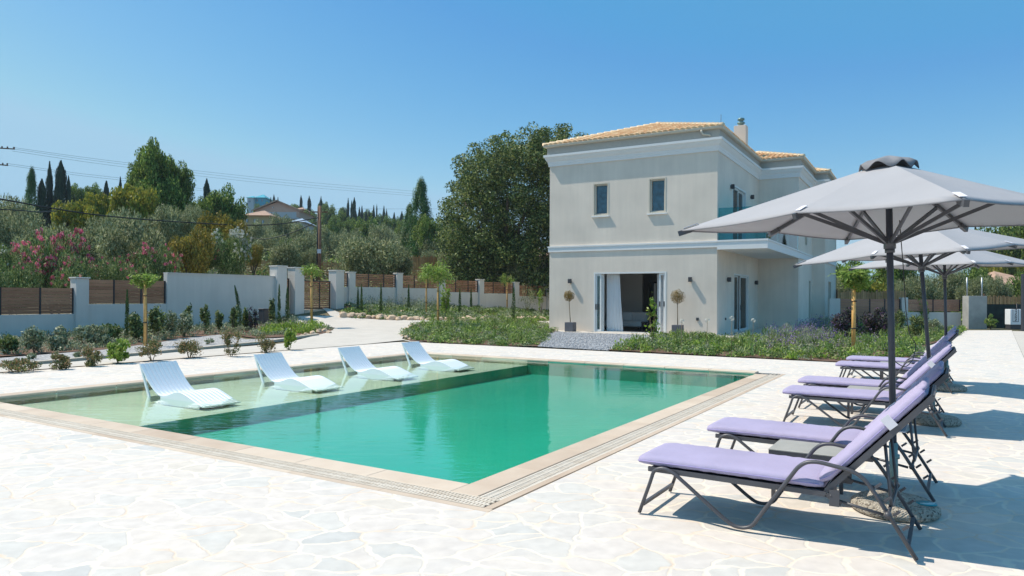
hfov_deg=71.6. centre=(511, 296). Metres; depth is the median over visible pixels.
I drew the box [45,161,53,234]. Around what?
cypress
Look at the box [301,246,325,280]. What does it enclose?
olive tree
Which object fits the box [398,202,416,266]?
conifer
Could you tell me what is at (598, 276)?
sliding door
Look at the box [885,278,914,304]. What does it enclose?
olive tree
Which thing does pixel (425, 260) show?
reed screen
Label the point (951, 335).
sun lounger
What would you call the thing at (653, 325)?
citrus sapling
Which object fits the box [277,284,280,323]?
young cypress
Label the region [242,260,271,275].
shrub
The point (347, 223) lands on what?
broadleaf tree
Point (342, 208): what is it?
broadleaf tree
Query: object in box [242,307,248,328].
wall shrub
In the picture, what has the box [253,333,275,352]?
garden shrub
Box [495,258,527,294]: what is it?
olive tree
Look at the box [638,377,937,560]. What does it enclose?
sun lounger
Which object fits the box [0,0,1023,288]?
sky
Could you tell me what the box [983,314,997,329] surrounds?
weeds
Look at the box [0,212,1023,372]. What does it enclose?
ground
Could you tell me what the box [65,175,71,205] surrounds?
cypress
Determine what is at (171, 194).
broadleaf tree
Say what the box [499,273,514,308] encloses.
staked tree
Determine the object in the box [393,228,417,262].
olive tree
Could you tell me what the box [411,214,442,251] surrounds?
broadleaf tree
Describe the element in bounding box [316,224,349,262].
olive tree
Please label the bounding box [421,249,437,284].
olive tree
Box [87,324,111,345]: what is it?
wall shrub
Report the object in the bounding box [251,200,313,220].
hillside villa
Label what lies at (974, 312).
concrete pier
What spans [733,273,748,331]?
patio door
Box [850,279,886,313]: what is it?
walnut tree
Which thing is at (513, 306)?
young cypress
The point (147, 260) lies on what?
oleander bush
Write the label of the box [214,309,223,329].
wall shrub
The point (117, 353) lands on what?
garden shrub
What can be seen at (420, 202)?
conifer
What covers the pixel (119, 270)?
oleander bush
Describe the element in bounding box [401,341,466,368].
pool chair
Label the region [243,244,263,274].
golden hedge
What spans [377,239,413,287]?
olive tree
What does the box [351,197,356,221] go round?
cypress
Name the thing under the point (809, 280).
window
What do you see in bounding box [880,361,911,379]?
side table
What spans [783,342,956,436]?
sun lounger
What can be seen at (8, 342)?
wall shrub
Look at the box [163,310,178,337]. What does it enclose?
wall shrub
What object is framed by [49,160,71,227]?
cypress
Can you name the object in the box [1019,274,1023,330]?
metal post
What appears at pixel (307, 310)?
gate threshold
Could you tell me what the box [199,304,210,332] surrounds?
wall shrub
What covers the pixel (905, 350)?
ground cover
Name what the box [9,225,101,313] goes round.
oleander bush
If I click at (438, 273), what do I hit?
staked tree
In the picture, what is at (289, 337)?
garden shrub
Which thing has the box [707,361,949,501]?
sun lounger
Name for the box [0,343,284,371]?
pale path
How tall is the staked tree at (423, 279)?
2.676 m
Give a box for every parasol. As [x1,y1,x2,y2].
[678,155,1023,522]
[793,228,1023,426]
[848,251,1023,391]
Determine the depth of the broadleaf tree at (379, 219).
199.34 m
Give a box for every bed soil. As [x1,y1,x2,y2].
[346,306,548,320]
[408,327,557,345]
[610,339,938,361]
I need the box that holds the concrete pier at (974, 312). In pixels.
[962,277,986,328]
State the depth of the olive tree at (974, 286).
46.55 m
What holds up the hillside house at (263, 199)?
on the ground at (320, 313)
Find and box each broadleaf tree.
[71,182,86,202]
[83,182,102,200]
[124,160,137,188]
[133,136,179,188]
[134,171,192,214]
[159,160,195,266]
[192,196,214,222]
[205,182,248,227]
[304,208,316,224]
[308,219,324,232]
[321,203,336,228]
[323,218,345,237]
[330,210,349,225]
[338,207,346,213]
[343,217,357,234]
[350,216,381,247]
[363,209,372,220]
[374,213,383,225]
[381,215,396,234]
[394,219,405,238]
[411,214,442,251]
[836,261,865,281]
[870,268,920,288]
[957,267,992,302]
[976,226,1023,269]
[1005,270,1023,303]
[1014,226,1023,267]
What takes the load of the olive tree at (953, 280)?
on the ground at (320, 313)
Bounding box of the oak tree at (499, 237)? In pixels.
[431,121,588,298]
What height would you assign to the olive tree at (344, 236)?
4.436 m
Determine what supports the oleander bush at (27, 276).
on the ground at (320, 313)
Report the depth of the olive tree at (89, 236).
43.23 m
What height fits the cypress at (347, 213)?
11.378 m
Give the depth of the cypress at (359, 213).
179.82 m
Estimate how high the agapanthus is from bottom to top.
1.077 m
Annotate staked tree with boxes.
[127,272,160,345]
[300,263,323,322]
[416,270,431,311]
[419,258,454,324]
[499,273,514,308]
[827,263,881,350]
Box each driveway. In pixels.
[281,308,548,350]
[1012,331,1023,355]
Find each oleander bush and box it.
[0,243,18,280]
[0,258,43,314]
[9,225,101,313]
[47,249,99,303]
[92,254,136,303]
[126,241,182,303]
[206,242,226,270]
[211,226,252,274]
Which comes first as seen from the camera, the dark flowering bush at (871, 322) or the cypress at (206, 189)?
the dark flowering bush at (871, 322)
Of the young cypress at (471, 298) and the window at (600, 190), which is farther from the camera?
the young cypress at (471, 298)
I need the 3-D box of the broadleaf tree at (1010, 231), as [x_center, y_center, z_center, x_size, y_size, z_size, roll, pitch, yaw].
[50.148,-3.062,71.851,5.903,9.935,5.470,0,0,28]
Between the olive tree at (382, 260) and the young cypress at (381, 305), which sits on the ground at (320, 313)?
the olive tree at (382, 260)
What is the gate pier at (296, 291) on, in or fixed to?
on the ground at (320, 313)
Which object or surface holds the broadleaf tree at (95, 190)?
on the ground at (320, 313)
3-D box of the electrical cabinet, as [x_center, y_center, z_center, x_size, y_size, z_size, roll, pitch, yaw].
[26.597,1.175,37.386,0.980,1.100,0.428,0,0,0]
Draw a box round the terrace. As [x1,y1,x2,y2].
[554,328,811,337]
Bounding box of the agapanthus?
[730,316,733,346]
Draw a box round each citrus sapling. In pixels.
[537,288,543,310]
[644,297,660,338]
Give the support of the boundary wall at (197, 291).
on the ground at (320, 313)
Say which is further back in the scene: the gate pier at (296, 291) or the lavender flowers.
the gate pier at (296, 291)
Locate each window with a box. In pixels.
[591,182,609,217]
[647,177,666,214]
[809,280,810,319]
[828,281,830,297]
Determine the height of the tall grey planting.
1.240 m
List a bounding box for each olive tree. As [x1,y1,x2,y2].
[0,193,46,230]
[0,210,37,276]
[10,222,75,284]
[75,211,125,276]
[92,206,167,276]
[141,203,195,245]
[179,203,205,231]
[247,219,274,247]
[252,230,288,260]
[266,212,296,240]
[268,238,305,277]
[289,222,324,247]
[294,234,326,255]
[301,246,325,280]
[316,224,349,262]
[333,234,407,283]
[339,227,362,260]
[367,222,398,244]
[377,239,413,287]
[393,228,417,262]
[416,231,446,258]
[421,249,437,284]
[436,248,464,283]
[460,251,491,290]
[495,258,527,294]
[836,276,851,313]
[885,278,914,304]
[906,273,943,311]
[929,269,965,311]
[953,274,989,303]
[984,275,1014,303]
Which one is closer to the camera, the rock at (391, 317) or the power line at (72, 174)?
the rock at (391, 317)
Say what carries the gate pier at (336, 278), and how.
on the ground at (320, 313)
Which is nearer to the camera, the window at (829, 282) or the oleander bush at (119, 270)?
the oleander bush at (119, 270)
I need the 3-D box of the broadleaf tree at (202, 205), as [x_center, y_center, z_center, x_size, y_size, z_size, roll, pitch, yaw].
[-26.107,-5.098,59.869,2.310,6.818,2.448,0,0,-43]
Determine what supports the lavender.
on the bed soil at (659, 350)
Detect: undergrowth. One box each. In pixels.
[8,200,543,304]
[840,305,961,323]
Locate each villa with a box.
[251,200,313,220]
[542,117,836,334]
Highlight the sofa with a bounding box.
[604,312,647,329]
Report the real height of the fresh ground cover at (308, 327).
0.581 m
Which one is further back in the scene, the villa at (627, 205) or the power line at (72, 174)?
the power line at (72, 174)
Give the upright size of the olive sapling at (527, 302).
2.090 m
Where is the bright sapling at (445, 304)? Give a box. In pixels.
[439,284,451,312]
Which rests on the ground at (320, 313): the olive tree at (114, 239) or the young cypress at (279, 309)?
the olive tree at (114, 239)
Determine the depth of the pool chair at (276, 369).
13.14 m
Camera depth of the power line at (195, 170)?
95.17 m
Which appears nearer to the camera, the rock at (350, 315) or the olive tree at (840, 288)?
the rock at (350, 315)
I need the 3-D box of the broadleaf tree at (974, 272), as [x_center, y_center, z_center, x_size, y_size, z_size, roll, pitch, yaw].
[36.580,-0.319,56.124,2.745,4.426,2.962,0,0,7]
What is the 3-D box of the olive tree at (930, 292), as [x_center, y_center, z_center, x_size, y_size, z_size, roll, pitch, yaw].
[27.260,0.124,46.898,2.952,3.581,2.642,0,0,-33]
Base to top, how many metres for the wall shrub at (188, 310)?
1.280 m
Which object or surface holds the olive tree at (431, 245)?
on the ground at (320, 313)
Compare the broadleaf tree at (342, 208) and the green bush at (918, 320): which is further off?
the broadleaf tree at (342, 208)
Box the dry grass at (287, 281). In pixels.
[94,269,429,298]
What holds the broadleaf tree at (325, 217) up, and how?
on the ground at (320, 313)
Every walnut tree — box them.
[50,200,98,234]
[82,191,110,219]
[105,183,158,220]
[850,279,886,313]
[979,252,1023,275]
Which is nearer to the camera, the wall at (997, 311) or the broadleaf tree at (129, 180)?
the wall at (997, 311)
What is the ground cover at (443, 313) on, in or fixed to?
on the ground at (320, 313)
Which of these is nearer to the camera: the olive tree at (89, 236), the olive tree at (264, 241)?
the olive tree at (89, 236)
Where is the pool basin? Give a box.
[140,360,746,483]
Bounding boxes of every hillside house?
[244,211,279,233]
[246,196,254,212]
[255,194,272,205]
[292,218,316,233]
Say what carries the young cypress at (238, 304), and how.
on the planting strip soil at (201, 333)
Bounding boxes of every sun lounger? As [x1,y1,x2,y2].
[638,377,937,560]
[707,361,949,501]
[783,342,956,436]
[798,337,951,412]
[835,329,958,392]
[846,326,958,383]
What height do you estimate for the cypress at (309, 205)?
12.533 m
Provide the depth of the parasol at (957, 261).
12.19 m
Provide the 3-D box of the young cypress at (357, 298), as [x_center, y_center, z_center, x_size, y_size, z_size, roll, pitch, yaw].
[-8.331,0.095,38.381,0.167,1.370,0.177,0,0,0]
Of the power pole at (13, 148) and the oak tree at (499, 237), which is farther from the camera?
the power pole at (13, 148)
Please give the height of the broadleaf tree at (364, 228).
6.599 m
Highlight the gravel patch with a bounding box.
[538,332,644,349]
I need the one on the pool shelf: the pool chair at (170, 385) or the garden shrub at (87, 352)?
the pool chair at (170, 385)
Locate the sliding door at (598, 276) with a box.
[594,271,665,332]
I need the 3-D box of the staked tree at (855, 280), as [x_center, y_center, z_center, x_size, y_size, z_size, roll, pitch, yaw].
[10.127,0.365,20.985,1.235,2.765,1.196,0,0,-16]
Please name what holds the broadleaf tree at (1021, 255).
on the ground at (320, 313)
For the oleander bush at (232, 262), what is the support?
on the ground at (320, 313)
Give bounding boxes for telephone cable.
[0,198,318,225]
[0,209,54,211]
[252,222,316,238]
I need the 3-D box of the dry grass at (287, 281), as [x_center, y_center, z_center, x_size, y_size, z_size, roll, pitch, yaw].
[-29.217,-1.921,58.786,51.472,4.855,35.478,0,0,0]
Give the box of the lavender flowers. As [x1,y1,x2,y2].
[755,331,900,348]
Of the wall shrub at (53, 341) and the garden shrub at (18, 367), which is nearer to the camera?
the garden shrub at (18, 367)
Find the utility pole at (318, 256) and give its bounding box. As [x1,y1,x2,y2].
[312,206,327,287]
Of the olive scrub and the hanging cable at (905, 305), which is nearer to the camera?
the hanging cable at (905, 305)
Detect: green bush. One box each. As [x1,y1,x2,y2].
[895,309,909,329]
[906,314,929,335]
[928,319,943,331]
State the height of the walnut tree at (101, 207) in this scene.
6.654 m
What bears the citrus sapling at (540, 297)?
on the bed soil at (427, 315)
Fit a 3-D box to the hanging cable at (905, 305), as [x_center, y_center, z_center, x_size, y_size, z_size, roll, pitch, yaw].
[3.159,-0.023,5.671,0.059,1.138,0.836,0,0,38]
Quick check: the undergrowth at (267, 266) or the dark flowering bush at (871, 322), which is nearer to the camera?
the dark flowering bush at (871, 322)
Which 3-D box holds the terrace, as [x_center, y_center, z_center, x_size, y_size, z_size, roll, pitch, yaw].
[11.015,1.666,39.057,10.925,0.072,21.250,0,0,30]
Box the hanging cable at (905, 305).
[895,220,915,366]
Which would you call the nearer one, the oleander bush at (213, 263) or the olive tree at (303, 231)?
the oleander bush at (213, 263)
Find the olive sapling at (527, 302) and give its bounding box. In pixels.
[518,283,535,310]
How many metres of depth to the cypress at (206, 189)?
84.75 m
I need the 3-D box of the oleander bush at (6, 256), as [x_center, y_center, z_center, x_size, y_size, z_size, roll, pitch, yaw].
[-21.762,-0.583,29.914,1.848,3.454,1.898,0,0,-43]
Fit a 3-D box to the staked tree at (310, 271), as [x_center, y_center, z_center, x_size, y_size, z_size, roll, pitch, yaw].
[-8.679,-0.021,30.647,1.153,2.932,1.199,0,0,0]
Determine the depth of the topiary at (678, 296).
29.66 m
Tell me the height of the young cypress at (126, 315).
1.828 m
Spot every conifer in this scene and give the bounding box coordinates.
[22,166,43,223]
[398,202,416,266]
[405,175,434,260]
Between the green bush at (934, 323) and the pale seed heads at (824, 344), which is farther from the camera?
the green bush at (934, 323)
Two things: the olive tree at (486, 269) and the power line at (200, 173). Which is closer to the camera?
the olive tree at (486, 269)
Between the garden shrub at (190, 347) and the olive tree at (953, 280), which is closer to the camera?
the garden shrub at (190, 347)
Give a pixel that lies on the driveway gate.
(319, 292)
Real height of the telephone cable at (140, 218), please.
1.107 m
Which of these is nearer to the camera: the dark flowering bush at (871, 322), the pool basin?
the pool basin
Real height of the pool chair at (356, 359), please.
0.605 m
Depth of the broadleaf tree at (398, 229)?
138.77 m
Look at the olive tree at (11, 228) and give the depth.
41.47 m
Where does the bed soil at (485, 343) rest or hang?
on the ground at (320, 313)
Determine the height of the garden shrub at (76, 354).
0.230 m
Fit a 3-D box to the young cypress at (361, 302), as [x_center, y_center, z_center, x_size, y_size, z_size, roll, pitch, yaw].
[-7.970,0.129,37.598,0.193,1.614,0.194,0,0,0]
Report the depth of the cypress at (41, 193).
78.78 m
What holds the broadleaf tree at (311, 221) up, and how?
on the ground at (320, 313)
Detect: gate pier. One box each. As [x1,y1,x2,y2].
[269,265,287,317]
[287,267,303,314]
[328,270,344,308]
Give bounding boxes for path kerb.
[0,333,318,366]
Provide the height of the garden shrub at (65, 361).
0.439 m
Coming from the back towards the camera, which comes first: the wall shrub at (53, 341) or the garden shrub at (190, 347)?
the wall shrub at (53, 341)
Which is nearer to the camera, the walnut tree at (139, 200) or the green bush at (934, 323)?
the green bush at (934, 323)
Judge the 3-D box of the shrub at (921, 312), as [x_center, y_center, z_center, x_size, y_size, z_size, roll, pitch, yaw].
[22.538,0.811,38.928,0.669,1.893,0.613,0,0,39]
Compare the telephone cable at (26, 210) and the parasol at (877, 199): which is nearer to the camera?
the parasol at (877, 199)
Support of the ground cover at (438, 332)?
on the bed soil at (485, 343)
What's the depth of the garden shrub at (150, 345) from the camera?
17.01 m
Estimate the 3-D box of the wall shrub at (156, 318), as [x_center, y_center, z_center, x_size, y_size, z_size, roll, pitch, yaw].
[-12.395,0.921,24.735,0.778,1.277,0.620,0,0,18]
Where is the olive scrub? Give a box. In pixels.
[0,200,539,304]
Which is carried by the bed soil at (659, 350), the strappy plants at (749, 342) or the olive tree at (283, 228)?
the strappy plants at (749, 342)
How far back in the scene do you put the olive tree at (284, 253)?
47.31 m
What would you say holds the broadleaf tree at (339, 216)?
on the ground at (320, 313)
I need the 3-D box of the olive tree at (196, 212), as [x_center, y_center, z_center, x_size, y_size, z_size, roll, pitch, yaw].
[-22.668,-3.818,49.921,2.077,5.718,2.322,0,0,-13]
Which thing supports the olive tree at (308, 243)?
on the ground at (320, 313)
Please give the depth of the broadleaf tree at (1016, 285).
58.23 m
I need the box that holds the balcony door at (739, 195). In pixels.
[732,186,745,239]
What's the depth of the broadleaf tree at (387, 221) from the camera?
148.99 m
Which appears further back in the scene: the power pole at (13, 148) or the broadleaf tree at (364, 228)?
the broadleaf tree at (364, 228)
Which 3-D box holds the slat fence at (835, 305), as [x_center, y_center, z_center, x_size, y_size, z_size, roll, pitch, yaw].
[19.536,0.967,39.000,4.272,1.850,0.320,0,0,0]
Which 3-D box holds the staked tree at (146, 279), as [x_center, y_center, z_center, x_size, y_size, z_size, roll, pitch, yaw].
[-11.521,0.420,22.101,0.978,2.453,0.979,0,0,0]
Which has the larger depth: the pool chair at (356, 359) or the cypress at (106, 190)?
the cypress at (106, 190)
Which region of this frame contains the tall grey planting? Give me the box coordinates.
[350,294,442,310]
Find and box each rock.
[339,312,346,317]
[347,312,355,317]
[375,314,383,319]
[385,315,396,319]
[401,315,407,319]
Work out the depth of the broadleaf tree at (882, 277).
49.40 m
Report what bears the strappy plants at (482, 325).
on the bed soil at (485, 343)
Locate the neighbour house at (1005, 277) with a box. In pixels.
[951,271,1015,311]
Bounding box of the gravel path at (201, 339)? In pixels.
[0,335,278,362]
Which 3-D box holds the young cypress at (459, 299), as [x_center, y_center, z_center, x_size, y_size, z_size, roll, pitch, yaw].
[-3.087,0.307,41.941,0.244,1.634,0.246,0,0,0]
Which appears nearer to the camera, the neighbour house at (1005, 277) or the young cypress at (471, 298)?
the young cypress at (471, 298)
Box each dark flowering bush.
[829,306,862,336]
[860,307,887,335]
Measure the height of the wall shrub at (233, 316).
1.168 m
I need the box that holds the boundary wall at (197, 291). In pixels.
[0,272,274,336]
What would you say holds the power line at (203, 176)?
attached to the power pole at (13, 148)
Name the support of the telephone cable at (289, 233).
attached to the utility pole at (318, 256)
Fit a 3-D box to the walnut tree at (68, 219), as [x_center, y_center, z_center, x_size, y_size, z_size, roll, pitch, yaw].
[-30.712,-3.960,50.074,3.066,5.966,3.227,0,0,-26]
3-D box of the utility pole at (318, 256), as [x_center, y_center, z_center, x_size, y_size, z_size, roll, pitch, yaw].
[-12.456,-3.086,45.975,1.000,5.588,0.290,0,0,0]
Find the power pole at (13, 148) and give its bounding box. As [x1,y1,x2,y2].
[0,146,14,165]
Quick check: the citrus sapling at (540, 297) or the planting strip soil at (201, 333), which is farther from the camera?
the citrus sapling at (540, 297)
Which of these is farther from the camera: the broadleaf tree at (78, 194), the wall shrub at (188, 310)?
the broadleaf tree at (78, 194)
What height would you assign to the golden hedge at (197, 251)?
4.394 m
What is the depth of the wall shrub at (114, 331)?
22.98 m
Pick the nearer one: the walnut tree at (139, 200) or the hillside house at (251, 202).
the walnut tree at (139, 200)
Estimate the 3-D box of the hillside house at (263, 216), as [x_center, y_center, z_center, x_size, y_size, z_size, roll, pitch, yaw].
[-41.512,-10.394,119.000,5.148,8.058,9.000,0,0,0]
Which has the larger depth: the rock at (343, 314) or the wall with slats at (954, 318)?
the wall with slats at (954, 318)
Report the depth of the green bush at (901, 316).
32.77 m
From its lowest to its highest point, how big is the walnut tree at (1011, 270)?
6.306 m
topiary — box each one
[564,291,575,331]
[670,289,684,331]
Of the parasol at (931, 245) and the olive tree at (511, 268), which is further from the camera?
the olive tree at (511, 268)
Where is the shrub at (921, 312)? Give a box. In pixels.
[918,299,929,318]
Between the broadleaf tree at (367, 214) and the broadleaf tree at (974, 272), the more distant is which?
the broadleaf tree at (367, 214)
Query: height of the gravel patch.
0.036 m
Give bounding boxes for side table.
[768,439,843,496]
[847,385,888,416]
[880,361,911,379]
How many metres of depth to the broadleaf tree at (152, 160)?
55.23 m
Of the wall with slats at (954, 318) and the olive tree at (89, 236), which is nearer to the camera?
the wall with slats at (954, 318)
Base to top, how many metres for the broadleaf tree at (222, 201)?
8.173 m
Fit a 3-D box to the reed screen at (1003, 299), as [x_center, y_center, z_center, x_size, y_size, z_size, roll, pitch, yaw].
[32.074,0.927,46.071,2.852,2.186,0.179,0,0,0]
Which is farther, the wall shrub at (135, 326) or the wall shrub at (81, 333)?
the wall shrub at (135, 326)
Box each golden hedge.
[161,227,215,273]
[196,210,249,272]
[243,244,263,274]
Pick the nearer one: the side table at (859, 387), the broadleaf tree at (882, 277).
the side table at (859, 387)
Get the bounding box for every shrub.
[0,334,18,353]
[0,357,41,372]
[20,325,45,352]
[26,352,36,358]
[46,335,63,350]
[49,352,71,369]
[54,325,70,346]
[73,324,95,344]
[73,351,80,357]
[80,345,103,366]
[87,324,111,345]
[102,323,123,339]
[105,338,130,363]
[127,311,142,340]
[134,338,162,360]
[147,305,168,338]
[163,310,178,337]
[173,337,202,357]
[176,312,193,335]
[183,303,193,331]
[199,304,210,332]
[204,338,214,343]
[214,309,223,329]
[219,326,242,356]
[228,305,238,330]
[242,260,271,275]
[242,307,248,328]
[248,305,258,328]
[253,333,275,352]
[268,298,275,322]
[283,327,296,349]
[918,299,929,318]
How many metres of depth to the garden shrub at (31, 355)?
17.43 m
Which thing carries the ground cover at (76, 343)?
on the planting strip soil at (201, 333)
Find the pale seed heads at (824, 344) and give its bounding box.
[745,333,901,353]
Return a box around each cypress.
[35,179,49,231]
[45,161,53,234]
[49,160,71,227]
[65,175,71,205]
[102,181,108,200]
[124,289,129,337]
[203,179,210,201]
[234,285,242,326]
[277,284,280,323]
[285,287,289,321]
[299,196,302,207]
[307,196,311,214]
[346,199,349,220]
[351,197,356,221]
[356,288,358,307]
[358,207,361,223]
[360,284,362,310]
[361,207,363,220]
[379,285,382,311]
[407,284,409,306]
[458,288,461,312]
[470,290,472,306]
[511,288,515,317]
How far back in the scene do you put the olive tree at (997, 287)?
49.41 m
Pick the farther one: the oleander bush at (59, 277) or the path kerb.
the oleander bush at (59, 277)
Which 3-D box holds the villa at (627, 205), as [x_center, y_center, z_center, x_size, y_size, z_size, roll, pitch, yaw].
[11.142,-3.943,39.259,11.168,11.230,19.873,0,0,30]
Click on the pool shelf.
(155, 413)
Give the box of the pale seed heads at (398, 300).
[363,293,439,305]
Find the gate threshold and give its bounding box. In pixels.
[304,309,332,312]
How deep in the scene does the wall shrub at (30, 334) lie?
19.19 m
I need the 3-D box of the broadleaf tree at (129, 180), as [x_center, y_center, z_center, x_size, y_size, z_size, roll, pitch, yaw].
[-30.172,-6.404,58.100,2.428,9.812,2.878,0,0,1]
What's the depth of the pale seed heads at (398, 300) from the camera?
41.33 m
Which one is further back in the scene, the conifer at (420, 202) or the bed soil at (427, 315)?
the conifer at (420, 202)
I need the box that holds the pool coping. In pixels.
[0,352,784,511]
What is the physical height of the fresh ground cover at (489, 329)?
0.603 m
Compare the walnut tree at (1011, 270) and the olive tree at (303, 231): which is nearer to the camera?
the walnut tree at (1011, 270)
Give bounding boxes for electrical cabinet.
[1005,308,1020,328]
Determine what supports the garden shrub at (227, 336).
on the ground at (320, 313)
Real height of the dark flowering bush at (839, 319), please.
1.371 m
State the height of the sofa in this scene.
0.850 m
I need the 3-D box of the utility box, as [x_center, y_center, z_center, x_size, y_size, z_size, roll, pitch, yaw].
[-11.429,0.892,32.741,0.400,0.675,0.400,0,0,32]
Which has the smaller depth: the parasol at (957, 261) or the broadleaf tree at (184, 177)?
the parasol at (957, 261)
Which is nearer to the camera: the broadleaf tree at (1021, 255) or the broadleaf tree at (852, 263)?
the broadleaf tree at (852, 263)
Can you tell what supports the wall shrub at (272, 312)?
on the planting strip soil at (201, 333)
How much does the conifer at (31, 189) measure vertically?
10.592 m
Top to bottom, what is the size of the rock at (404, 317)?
0.370 m
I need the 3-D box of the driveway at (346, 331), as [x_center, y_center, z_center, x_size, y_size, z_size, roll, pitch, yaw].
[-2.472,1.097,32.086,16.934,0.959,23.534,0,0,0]
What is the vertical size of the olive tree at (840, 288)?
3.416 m
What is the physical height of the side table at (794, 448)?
0.391 m
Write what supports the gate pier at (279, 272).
on the ground at (320, 313)
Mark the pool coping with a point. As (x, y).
(494, 491)
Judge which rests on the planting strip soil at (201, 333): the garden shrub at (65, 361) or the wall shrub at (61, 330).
the wall shrub at (61, 330)
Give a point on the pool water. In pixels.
(473, 368)
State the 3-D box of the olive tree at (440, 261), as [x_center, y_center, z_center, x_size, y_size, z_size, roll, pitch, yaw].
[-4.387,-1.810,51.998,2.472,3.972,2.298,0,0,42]
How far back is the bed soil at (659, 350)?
19.68 m
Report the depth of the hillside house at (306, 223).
106.84 m
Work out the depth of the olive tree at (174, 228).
41.45 m
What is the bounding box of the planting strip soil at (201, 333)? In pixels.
[0,316,331,355]
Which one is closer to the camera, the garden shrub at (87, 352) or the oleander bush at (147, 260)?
the garden shrub at (87, 352)
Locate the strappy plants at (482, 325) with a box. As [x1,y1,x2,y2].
[421,313,545,341]
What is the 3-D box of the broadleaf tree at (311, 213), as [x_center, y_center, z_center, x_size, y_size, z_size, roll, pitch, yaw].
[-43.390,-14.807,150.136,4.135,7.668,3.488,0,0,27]
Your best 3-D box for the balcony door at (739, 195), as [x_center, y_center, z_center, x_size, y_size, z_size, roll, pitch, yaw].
[10.546,-3.676,33.217,0.240,2.787,2.748,0,0,30]
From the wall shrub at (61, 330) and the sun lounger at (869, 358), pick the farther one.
the wall shrub at (61, 330)
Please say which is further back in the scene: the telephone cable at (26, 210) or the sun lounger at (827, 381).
the telephone cable at (26, 210)
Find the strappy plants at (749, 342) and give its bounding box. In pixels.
[619,320,943,357]
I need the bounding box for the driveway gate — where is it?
[304,280,329,308]
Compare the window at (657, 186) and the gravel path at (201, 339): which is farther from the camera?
the window at (657, 186)
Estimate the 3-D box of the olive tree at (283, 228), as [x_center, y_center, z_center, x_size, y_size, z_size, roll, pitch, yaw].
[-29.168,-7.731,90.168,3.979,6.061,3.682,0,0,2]
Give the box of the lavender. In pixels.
[761,313,849,345]
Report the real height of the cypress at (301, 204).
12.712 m
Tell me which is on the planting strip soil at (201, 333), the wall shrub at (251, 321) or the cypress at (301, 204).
the wall shrub at (251, 321)
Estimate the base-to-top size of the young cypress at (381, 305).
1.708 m
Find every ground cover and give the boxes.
[0,313,332,354]
[258,319,326,333]
[340,302,548,320]
[398,317,558,345]
[410,317,547,339]
[610,324,966,359]
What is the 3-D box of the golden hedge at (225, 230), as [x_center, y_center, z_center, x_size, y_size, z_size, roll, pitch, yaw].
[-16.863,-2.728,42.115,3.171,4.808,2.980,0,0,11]
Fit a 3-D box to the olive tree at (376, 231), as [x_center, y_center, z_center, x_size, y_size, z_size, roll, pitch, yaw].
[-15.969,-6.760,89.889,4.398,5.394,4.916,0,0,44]
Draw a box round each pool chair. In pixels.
[139,361,240,409]
[253,352,342,392]
[338,346,413,380]
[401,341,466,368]
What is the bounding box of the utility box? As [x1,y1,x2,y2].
[258,308,269,322]
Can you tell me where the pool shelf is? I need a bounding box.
[2,355,526,425]
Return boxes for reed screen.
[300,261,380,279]
[406,255,457,288]
[836,289,905,323]
[983,294,1019,303]
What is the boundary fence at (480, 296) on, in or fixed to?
on the ground at (320, 313)
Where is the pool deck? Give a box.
[0,330,1023,575]
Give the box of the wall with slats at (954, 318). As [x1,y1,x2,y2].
[908,299,960,327]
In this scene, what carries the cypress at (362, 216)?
on the ground at (320, 313)
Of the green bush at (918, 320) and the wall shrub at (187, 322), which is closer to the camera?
the wall shrub at (187, 322)
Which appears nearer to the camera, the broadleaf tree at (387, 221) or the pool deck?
the pool deck
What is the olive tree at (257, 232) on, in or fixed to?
on the ground at (320, 313)
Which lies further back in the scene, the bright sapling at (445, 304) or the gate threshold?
the bright sapling at (445, 304)
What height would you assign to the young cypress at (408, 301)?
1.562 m
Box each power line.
[9,165,200,190]
[15,151,410,195]
[16,149,411,193]
[20,148,405,190]
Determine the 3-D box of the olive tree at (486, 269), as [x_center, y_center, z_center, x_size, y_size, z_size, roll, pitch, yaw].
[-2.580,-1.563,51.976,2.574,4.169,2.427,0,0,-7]
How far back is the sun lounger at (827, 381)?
9.96 m
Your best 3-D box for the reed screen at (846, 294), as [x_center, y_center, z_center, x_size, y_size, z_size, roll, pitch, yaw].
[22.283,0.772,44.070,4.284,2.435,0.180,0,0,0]
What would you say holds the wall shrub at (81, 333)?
on the planting strip soil at (201, 333)
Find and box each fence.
[344,272,548,310]
[828,297,907,326]
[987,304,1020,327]

